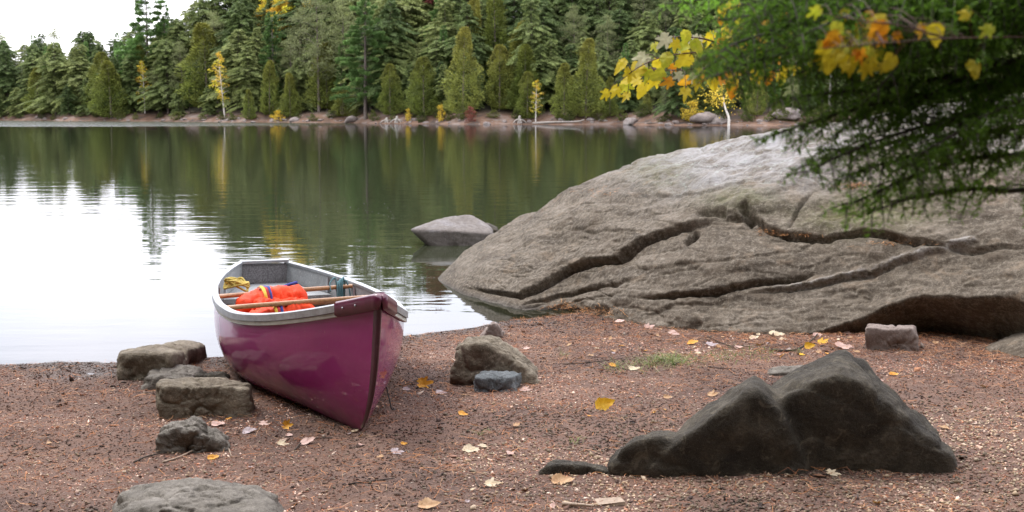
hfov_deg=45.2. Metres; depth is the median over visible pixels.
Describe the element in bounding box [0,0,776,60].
sky
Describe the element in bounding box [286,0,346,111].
open pine tree
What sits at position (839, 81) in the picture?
hemlock tree
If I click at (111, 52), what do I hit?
hemlock tree
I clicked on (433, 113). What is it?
leafy shrub
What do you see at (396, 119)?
tree stump
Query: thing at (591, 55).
cedar tree
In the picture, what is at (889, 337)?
block rock
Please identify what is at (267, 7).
hemlock tree
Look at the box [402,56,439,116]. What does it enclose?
cedar tree
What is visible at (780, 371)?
flat rock
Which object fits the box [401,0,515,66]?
hemlock tree
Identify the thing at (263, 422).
fallen leaf
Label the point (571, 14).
open pine tree
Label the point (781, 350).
stick
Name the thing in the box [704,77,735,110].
cedar tree
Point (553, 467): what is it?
flat rock
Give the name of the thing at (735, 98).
hemlock tree
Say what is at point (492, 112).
leafy shrub
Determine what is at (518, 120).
tree stump
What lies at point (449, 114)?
leafy shrub
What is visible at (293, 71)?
hemlock tree
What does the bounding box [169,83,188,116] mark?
hemlock tree
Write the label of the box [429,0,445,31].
white pine tree
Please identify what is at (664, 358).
grass
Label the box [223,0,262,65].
hemlock tree
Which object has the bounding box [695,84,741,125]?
birch tree
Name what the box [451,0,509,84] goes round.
hemlock tree
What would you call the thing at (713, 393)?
fallen leaf
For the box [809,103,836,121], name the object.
leafy shrub
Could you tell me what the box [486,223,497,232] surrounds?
lake rock
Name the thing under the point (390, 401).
black cord
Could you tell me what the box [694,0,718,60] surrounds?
hemlock tree
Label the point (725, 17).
hemlock tree
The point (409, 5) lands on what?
hemlock tree
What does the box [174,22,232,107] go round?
cedar tree
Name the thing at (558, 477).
fallen leaf
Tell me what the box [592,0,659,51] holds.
hemlock tree
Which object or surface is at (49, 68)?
hemlock tree
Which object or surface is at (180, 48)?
open pine tree
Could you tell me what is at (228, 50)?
hemlock tree
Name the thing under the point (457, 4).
hemlock tree
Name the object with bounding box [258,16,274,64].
white pine tree
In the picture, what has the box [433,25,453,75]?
white pine tree
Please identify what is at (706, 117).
shore stone
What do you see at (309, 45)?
hemlock tree
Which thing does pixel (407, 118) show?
leafy shrub
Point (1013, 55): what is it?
hemlock tree
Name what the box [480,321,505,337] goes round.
pointed rock
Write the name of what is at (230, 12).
hemlock tree
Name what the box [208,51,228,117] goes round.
birch tree
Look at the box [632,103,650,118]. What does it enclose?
leafy shrub
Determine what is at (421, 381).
fallen leaf
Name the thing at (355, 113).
leafy shrub
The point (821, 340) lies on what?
fallen leaf
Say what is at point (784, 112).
leafy shrub
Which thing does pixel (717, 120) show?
shore stone
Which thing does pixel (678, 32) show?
white pine tree
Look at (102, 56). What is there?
cedar tree
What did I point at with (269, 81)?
cedar tree
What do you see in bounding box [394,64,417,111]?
hemlock tree
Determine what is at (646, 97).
cedar tree
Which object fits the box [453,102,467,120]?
leafy shrub
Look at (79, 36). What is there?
hemlock tree
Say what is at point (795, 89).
open pine tree
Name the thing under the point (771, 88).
white pine tree
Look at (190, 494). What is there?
foreground rock
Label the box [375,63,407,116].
cedar tree
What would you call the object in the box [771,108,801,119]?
shore stone
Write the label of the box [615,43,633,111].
white pine tree
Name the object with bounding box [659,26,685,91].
hemlock tree
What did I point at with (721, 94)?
open pine tree
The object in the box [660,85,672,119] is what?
open pine tree
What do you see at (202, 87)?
hemlock tree
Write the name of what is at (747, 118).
leafy shrub
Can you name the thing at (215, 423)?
fallen leaf
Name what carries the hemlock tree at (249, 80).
on the ground at (644, 397)
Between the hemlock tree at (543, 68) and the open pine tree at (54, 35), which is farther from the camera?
the open pine tree at (54, 35)
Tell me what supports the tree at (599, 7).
on the ground at (644, 397)
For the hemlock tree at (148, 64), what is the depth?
210.29 m
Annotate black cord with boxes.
[386,387,398,409]
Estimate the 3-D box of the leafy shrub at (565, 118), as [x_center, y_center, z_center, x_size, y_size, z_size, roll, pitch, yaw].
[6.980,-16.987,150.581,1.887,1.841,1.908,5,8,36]
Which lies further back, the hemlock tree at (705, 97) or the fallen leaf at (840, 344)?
the hemlock tree at (705, 97)
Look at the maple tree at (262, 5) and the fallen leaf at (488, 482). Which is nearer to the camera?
the fallen leaf at (488, 482)
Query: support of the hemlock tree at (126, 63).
on the ground at (644, 397)
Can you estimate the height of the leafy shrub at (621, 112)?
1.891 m
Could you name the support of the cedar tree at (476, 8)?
on the ground at (644, 397)
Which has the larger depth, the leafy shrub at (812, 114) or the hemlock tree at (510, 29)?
the hemlock tree at (510, 29)
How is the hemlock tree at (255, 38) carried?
on the ground at (644, 397)
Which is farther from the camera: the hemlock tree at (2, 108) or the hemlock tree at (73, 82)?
the hemlock tree at (2, 108)
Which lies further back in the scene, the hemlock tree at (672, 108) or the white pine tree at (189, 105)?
the white pine tree at (189, 105)
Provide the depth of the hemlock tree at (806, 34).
1.65 m
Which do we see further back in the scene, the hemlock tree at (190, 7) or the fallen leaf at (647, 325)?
the hemlock tree at (190, 7)
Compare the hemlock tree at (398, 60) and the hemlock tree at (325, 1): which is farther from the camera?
the hemlock tree at (325, 1)
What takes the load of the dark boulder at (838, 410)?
on the ground at (644, 397)
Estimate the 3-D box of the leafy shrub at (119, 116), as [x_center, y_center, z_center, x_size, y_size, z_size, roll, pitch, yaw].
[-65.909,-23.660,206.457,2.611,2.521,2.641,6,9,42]
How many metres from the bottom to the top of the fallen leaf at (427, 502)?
0.023 m
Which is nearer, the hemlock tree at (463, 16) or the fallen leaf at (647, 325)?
the fallen leaf at (647, 325)
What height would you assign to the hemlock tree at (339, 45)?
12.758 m
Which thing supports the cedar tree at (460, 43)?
on the ground at (644, 397)
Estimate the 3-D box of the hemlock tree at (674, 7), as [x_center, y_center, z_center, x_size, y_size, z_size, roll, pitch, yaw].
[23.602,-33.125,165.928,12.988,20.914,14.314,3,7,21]
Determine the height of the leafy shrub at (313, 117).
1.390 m
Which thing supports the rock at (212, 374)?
on the ground at (644, 397)
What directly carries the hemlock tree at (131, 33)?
on the ground at (644, 397)
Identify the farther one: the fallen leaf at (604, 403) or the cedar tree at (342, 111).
the cedar tree at (342, 111)
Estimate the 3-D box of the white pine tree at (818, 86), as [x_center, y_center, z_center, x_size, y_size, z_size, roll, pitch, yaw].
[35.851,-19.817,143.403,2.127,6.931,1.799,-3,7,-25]
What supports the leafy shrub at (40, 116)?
on the ground at (644, 397)
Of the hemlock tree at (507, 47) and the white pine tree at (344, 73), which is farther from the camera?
the white pine tree at (344, 73)
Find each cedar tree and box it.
[20,68,49,114]
[81,52,116,113]
[86,60,132,118]
[126,45,148,107]
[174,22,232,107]
[240,89,256,119]
[258,60,281,115]
[278,72,303,116]
[301,42,340,109]
[328,90,360,116]
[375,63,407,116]
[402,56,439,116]
[439,26,484,113]
[450,0,490,85]
[480,0,514,99]
[482,44,518,110]
[495,20,541,103]
[506,43,546,112]
[514,71,544,118]
[548,62,580,118]
[564,38,606,117]
[600,76,619,116]
[640,93,655,113]
[669,44,703,110]
[687,35,712,98]
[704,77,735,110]
[744,79,769,115]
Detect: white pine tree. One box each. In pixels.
[38,46,51,101]
[81,42,90,62]
[113,32,121,48]
[113,43,125,76]
[114,0,167,108]
[146,4,177,107]
[184,67,192,112]
[253,11,287,107]
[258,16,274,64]
[266,63,279,109]
[329,0,389,119]
[333,42,347,109]
[372,17,380,50]
[377,65,392,105]
[421,26,428,80]
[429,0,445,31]
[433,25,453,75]
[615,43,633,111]
[670,28,685,79]
[756,64,781,111]
[796,61,814,100]
[812,71,825,106]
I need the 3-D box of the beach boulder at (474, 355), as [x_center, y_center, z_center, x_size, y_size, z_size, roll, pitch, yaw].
[-0.071,0.669,6.538,0.550,0.502,0.443,0,7,0]
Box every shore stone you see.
[288,117,298,121]
[344,116,357,122]
[623,118,637,124]
[689,112,716,122]
[710,115,727,123]
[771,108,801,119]
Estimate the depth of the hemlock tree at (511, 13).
169.97 m
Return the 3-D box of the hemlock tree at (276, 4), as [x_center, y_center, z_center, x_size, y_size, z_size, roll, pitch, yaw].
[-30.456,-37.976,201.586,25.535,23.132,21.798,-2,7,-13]
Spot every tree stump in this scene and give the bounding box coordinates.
[390,116,402,122]
[512,116,526,123]
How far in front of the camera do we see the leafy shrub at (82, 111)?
210.71 m
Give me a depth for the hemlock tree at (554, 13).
171.69 m
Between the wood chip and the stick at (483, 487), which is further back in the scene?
the stick at (483, 487)
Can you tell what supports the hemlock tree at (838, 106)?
on the ground at (644, 397)
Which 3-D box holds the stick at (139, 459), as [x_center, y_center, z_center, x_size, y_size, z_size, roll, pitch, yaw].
[-1.469,0.813,4.996,0.033,0.012,0.207,4,8,28]
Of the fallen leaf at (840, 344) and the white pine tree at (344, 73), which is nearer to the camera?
the fallen leaf at (840, 344)
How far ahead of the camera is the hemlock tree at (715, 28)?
154.44 m
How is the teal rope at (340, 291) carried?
hanging from the canoe
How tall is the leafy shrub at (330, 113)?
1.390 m
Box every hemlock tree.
[0,42,20,99]
[0,48,22,112]
[0,88,8,116]
[3,55,49,111]
[4,87,28,117]
[8,44,44,109]
[13,39,49,90]
[16,42,72,115]
[16,44,27,75]
[26,33,46,52]
[41,43,65,92]
[51,47,89,110]
[55,83,78,115]
[56,44,97,106]
[68,30,89,55]
[71,79,95,113]
[77,35,107,48]
[78,31,95,63]
[86,56,139,114]
[88,43,109,106]
[105,54,154,111]
[106,38,124,76]
[109,31,131,55]
[120,30,145,64]
[132,35,173,103]
[134,39,196,113]
[136,19,200,107]
[166,17,182,44]
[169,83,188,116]
[170,0,252,90]
[173,0,229,94]
[178,0,199,59]
[182,2,228,92]
[183,16,192,36]
[194,36,216,102]
[197,85,218,116]
[198,28,280,109]
[210,0,265,96]
[213,0,265,105]
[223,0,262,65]
[224,45,271,112]
[231,26,274,105]
[242,0,265,25]
[256,0,282,60]
[259,41,300,102]
[261,0,322,95]
[266,0,338,81]
[270,57,316,112]
[293,0,338,64]
[296,20,335,102]
[297,30,331,87]
[303,0,361,66]
[308,31,363,108]
[313,21,368,104]
[326,0,371,56]
[336,0,433,87]
[339,34,385,110]
[346,0,422,109]
[354,0,381,26]
[359,21,424,107]
[360,0,434,55]
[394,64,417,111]
[396,49,425,106]
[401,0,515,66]
[405,40,457,108]
[410,0,457,89]
[425,64,457,111]
[427,61,452,112]
[436,0,467,61]
[437,3,493,103]
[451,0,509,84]
[452,34,498,104]
[460,68,487,109]
[483,22,503,75]
[484,44,515,104]
[485,18,525,87]
[493,0,530,43]
[500,0,561,102]
[511,0,573,44]
[511,0,575,89]
[516,0,563,26]
[521,44,565,109]
[535,40,577,108]
[544,33,565,90]
[550,0,622,57]
[551,0,591,58]
[551,44,592,102]
[561,26,600,93]
[566,37,603,103]
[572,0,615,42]
[573,23,614,78]
[576,50,618,109]
[590,9,637,84]
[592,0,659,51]
[602,39,653,108]
[610,68,638,112]
[616,0,673,49]
[625,11,664,67]
[633,76,659,103]
[638,0,705,35]
[639,42,661,102]
[649,59,679,105]
[652,60,700,117]
[653,0,1023,237]
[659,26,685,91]
[670,0,727,30]
[670,9,693,39]
[670,13,711,96]
[691,79,710,110]
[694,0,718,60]
[697,65,721,111]
[709,0,744,46]
[709,23,726,70]
[716,8,782,94]
[727,74,753,106]
[755,63,789,95]
[781,48,837,108]
[801,97,817,114]
[824,71,856,106]
[830,87,846,113]
[844,69,861,98]
[1002,40,1020,77]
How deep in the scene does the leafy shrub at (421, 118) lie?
160.00 m
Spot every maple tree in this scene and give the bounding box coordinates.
[254,0,272,30]
[258,0,314,58]
[404,0,441,26]
[600,0,1023,102]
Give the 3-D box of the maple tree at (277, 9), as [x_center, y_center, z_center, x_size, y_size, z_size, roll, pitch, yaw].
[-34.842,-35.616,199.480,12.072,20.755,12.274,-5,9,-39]
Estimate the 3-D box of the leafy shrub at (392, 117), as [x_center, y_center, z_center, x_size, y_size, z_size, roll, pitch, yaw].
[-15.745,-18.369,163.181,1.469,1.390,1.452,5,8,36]
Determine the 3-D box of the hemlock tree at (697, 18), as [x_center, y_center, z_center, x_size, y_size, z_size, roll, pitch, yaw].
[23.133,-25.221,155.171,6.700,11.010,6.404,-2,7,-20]
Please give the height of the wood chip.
0.019 m
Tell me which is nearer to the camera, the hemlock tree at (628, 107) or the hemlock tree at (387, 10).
the hemlock tree at (628, 107)
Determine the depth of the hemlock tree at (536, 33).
159.43 m
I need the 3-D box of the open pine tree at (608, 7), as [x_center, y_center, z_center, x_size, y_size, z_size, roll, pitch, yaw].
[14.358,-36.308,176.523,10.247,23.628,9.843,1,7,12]
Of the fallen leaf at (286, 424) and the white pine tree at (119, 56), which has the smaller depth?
the fallen leaf at (286, 424)
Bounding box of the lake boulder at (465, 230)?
[411,215,492,245]
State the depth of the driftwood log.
150.80 m
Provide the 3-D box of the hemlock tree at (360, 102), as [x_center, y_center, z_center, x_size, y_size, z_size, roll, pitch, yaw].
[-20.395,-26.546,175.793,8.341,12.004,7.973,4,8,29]
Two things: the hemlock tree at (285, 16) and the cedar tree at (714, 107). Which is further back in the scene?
the hemlock tree at (285, 16)
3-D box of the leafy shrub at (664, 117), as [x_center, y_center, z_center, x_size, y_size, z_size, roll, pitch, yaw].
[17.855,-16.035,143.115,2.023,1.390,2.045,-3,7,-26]
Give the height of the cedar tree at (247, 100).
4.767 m
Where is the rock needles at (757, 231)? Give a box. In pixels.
[542,181,936,315]
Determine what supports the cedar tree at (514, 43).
on the ground at (644, 397)
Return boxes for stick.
[133,452,166,462]
[162,450,192,462]
[294,437,331,449]
[348,478,393,484]
[473,476,501,487]
[562,501,593,506]
[564,357,628,363]
[771,333,817,351]
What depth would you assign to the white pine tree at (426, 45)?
174.35 m
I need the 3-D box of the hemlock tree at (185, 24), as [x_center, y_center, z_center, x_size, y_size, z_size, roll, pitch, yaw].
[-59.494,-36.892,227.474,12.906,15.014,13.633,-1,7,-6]
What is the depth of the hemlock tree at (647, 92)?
152.89 m
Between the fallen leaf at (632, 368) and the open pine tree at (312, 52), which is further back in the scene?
the open pine tree at (312, 52)
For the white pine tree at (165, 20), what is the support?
on the ground at (644, 397)
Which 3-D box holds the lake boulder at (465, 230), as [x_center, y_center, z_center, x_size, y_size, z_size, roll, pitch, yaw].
[-0.667,-0.240,13.719,0.919,0.403,0.518,0,7,0]
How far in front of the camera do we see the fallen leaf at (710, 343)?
7.46 m
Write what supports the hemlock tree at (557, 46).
on the ground at (644, 397)
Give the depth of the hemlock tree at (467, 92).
158.89 m
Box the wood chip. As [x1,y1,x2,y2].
[595,497,624,505]
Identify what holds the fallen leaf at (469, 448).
on the ground at (644, 397)
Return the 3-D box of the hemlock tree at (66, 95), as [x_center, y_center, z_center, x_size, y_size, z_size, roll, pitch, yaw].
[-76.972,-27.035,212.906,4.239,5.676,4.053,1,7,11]
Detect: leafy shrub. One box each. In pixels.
[37,112,45,118]
[74,109,88,116]
[112,108,125,119]
[168,111,184,120]
[216,111,227,119]
[226,113,237,119]
[269,110,284,121]
[306,114,317,120]
[326,111,335,117]
[349,110,359,116]
[369,110,379,120]
[388,113,395,119]
[405,108,411,120]
[415,112,427,122]
[430,109,439,117]
[437,104,445,121]
[443,112,456,120]
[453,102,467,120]
[464,106,477,123]
[486,110,499,117]
[511,110,520,118]
[562,110,575,120]
[590,106,606,120]
[613,109,629,120]
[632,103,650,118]
[656,113,672,121]
[680,100,703,122]
[702,107,716,113]
[714,107,731,121]
[737,106,755,121]
[763,111,775,120]
[774,105,791,121]
[800,109,817,121]
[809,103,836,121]
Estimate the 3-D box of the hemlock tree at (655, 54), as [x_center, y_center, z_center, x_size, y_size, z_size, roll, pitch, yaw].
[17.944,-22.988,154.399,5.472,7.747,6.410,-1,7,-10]
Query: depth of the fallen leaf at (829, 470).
4.52 m
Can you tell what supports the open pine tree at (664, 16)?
on the ground at (644, 397)
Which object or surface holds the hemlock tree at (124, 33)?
on the ground at (644, 397)
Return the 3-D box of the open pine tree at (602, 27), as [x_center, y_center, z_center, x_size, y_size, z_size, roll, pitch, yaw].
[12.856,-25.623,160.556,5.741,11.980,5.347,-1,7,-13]
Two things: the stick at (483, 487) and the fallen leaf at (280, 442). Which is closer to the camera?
the stick at (483, 487)
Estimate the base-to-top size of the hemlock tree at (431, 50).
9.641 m
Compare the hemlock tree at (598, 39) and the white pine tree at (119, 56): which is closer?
the hemlock tree at (598, 39)
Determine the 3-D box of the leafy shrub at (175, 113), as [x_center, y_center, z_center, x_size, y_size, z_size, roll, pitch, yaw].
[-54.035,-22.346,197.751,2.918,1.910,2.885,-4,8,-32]
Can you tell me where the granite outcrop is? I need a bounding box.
[438,92,1023,357]
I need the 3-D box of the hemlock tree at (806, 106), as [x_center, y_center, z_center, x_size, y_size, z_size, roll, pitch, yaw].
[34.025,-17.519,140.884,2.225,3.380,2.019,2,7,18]
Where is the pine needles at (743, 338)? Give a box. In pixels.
[0,311,1023,511]
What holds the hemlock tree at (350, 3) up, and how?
on the ground at (644, 397)
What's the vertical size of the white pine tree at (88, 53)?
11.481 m
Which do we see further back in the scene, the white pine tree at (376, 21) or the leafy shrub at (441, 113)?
the white pine tree at (376, 21)
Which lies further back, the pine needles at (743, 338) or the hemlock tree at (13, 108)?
the hemlock tree at (13, 108)
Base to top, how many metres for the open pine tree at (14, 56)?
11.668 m
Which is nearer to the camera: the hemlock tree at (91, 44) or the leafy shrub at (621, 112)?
the leafy shrub at (621, 112)
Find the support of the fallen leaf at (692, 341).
on the ground at (644, 397)
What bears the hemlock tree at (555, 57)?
on the ground at (644, 397)
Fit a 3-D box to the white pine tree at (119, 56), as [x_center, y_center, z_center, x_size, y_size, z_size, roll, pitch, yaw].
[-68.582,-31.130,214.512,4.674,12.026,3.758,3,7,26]
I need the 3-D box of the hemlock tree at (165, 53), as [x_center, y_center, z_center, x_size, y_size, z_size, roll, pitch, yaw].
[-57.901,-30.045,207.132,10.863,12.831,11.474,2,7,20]
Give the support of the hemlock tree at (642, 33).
on the ground at (644, 397)
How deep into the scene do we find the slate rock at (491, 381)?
6.15 m
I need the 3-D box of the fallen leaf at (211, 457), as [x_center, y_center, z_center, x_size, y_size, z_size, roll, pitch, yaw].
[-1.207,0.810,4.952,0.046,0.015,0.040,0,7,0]
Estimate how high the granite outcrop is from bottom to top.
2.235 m
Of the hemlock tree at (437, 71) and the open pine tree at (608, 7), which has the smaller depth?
the hemlock tree at (437, 71)
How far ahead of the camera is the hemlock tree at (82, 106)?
212.09 m
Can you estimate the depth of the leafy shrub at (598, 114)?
150.51 m
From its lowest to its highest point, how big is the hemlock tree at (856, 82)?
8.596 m
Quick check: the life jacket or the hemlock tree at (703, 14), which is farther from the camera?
the hemlock tree at (703, 14)
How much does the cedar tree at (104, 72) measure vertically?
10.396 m
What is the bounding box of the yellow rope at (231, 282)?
[223,277,249,291]
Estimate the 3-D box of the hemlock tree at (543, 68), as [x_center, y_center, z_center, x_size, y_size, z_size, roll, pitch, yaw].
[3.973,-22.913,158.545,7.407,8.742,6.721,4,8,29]
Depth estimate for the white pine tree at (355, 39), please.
168.74 m
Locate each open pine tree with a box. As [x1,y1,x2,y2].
[0,31,17,60]
[9,49,22,78]
[39,26,68,56]
[149,60,165,113]
[166,41,196,107]
[196,11,224,104]
[275,34,306,105]
[281,7,313,102]
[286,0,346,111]
[318,0,360,110]
[554,5,588,55]
[588,0,620,15]
[590,14,625,77]
[625,0,658,52]
[655,0,678,50]
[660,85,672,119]
[714,75,733,111]
[784,73,801,106]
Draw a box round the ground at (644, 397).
[0,69,1023,511]
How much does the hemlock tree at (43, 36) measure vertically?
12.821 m
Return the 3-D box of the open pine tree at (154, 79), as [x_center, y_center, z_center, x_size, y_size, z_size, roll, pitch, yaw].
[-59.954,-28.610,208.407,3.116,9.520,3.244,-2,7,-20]
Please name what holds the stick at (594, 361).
on the ground at (644, 397)
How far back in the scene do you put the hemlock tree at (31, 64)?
226.00 m
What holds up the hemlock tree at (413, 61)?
on the ground at (644, 397)
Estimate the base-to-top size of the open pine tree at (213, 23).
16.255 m
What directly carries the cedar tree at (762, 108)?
on the ground at (644, 397)
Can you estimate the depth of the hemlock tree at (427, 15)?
180.98 m
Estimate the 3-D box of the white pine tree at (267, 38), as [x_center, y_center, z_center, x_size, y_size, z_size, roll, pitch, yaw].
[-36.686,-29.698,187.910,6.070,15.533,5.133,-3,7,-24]
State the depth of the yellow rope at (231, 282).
7.24 m
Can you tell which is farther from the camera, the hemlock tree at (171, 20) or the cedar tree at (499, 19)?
the hemlock tree at (171, 20)
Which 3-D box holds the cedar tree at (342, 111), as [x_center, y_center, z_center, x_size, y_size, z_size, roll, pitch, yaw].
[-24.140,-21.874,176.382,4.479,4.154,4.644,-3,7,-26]
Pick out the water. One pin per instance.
(116, 237)
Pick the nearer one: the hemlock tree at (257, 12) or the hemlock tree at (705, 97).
the hemlock tree at (705, 97)
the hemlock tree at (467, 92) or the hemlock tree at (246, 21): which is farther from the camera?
the hemlock tree at (246, 21)
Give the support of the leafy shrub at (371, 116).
on the ground at (644, 397)
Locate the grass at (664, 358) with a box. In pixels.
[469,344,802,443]
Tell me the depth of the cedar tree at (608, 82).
150.94 m
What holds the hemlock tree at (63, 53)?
on the ground at (644, 397)
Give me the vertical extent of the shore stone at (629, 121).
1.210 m
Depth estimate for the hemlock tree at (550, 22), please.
166.28 m
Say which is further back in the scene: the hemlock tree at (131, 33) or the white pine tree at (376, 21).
the hemlock tree at (131, 33)
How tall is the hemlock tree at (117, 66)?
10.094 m
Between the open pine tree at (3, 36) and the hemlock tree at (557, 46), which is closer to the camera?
the hemlock tree at (557, 46)
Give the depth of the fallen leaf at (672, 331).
7.92 m
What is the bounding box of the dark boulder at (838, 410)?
[607,349,956,477]
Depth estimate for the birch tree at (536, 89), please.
152.98 m
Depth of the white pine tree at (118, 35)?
232.52 m
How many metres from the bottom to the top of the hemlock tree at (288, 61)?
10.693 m
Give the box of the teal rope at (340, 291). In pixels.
[329,277,350,296]
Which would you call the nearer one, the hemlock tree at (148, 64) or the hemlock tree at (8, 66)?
the hemlock tree at (148, 64)
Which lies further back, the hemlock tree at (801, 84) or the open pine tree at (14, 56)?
the open pine tree at (14, 56)
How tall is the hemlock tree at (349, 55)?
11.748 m
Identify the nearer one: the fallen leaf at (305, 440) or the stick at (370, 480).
the stick at (370, 480)
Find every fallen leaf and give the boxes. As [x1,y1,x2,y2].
[207,454,218,458]
[211,421,224,425]
[242,426,255,433]
[259,420,268,424]
[277,439,288,444]
[281,419,292,428]
[300,437,314,444]
[391,448,404,453]
[417,376,433,387]
[418,497,440,507]
[458,410,467,414]
[462,444,479,451]
[484,477,500,486]
[520,386,529,390]
[551,473,574,484]
[595,397,614,410]
[628,366,639,369]
[644,323,654,327]
[669,330,679,334]
[688,339,697,343]
[706,341,717,345]
[707,389,718,395]
[769,330,783,335]
[804,342,814,348]
[818,337,828,343]
[826,468,841,475]
[835,341,853,348]
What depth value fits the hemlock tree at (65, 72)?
217.25 m
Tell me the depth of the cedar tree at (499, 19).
164.57 m
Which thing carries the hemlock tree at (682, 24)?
on the ground at (644, 397)
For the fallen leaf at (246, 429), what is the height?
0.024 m
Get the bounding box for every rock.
[112,477,284,511]
[116,340,206,379]
[141,364,202,389]
[155,416,230,452]
[156,377,254,419]
[194,371,229,378]
[473,370,521,391]
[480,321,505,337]
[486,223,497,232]
[538,460,607,474]
[767,365,801,375]
[864,323,918,351]
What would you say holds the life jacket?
in the canoe
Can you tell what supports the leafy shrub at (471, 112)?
on the ground at (644, 397)
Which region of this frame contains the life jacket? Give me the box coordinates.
[235,281,314,312]
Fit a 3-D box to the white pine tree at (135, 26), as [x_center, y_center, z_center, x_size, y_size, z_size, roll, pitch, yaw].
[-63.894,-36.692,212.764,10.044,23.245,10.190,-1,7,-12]
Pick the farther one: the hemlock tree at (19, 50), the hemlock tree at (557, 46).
the hemlock tree at (19, 50)
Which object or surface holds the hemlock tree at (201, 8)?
on the ground at (644, 397)
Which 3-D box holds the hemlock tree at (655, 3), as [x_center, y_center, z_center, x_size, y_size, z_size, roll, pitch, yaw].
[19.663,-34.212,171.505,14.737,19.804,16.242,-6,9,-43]
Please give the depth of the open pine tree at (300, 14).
191.62 m
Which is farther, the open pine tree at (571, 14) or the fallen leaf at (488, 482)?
the open pine tree at (571, 14)
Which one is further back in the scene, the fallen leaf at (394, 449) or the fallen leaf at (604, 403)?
the fallen leaf at (604, 403)
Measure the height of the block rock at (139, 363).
0.489 m
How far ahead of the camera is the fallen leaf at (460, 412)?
5.62 m
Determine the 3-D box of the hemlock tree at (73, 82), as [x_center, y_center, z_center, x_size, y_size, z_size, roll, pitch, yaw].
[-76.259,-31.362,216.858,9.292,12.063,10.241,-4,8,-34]
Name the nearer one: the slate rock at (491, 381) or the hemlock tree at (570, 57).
the slate rock at (491, 381)
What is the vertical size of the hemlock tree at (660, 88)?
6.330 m
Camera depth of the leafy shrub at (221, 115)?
187.50 m
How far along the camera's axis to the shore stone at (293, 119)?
178.19 m
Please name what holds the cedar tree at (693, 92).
on the ground at (644, 397)
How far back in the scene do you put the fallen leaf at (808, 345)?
7.26 m
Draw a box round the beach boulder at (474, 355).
[449,335,540,384]
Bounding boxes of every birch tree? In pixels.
[136,60,150,112]
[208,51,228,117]
[529,79,543,121]
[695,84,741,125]
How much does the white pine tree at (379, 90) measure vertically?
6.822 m
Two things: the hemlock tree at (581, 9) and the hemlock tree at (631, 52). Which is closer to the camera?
the hemlock tree at (631, 52)
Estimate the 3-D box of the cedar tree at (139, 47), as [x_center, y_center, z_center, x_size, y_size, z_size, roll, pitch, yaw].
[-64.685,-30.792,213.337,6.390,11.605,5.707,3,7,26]
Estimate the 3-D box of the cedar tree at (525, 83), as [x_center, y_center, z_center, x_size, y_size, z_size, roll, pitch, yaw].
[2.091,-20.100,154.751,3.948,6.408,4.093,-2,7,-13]
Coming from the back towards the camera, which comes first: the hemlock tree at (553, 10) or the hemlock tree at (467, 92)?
the hemlock tree at (553, 10)
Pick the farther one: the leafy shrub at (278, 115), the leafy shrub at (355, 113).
the leafy shrub at (278, 115)
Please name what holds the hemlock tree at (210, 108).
on the ground at (644, 397)
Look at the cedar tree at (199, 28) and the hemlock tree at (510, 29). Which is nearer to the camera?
the hemlock tree at (510, 29)
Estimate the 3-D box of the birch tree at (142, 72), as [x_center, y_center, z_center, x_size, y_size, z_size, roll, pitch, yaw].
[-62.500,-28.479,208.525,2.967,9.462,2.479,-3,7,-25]
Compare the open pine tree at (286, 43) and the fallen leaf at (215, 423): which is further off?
the open pine tree at (286, 43)
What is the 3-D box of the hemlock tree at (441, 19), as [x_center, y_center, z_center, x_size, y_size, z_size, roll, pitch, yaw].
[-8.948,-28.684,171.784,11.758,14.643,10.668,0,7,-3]
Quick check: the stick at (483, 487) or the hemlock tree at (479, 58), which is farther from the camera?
the hemlock tree at (479, 58)
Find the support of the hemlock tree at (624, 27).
on the ground at (644, 397)
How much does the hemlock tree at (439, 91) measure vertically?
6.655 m
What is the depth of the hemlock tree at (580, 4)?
169.31 m
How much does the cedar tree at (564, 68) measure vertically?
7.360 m
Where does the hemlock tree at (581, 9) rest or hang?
on the ground at (644, 397)
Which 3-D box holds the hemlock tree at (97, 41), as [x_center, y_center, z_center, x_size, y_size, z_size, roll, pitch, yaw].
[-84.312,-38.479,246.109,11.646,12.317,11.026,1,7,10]
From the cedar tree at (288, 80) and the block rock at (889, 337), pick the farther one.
the cedar tree at (288, 80)
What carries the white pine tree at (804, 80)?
on the ground at (644, 397)
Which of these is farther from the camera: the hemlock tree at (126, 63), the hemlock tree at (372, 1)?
the hemlock tree at (126, 63)
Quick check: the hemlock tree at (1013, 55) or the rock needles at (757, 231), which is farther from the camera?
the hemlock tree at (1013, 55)
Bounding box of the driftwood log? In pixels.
[532,119,583,123]
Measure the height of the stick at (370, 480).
0.006 m
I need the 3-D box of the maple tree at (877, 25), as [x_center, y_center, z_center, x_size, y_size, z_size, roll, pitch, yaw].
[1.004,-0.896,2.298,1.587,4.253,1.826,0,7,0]
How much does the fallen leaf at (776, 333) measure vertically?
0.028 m
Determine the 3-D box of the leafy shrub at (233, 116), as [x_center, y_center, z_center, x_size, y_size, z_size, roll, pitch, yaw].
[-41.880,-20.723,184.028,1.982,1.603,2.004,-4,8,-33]
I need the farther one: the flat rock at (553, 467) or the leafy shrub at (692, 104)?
the leafy shrub at (692, 104)
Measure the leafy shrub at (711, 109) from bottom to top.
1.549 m
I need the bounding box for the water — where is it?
[0,121,790,374]

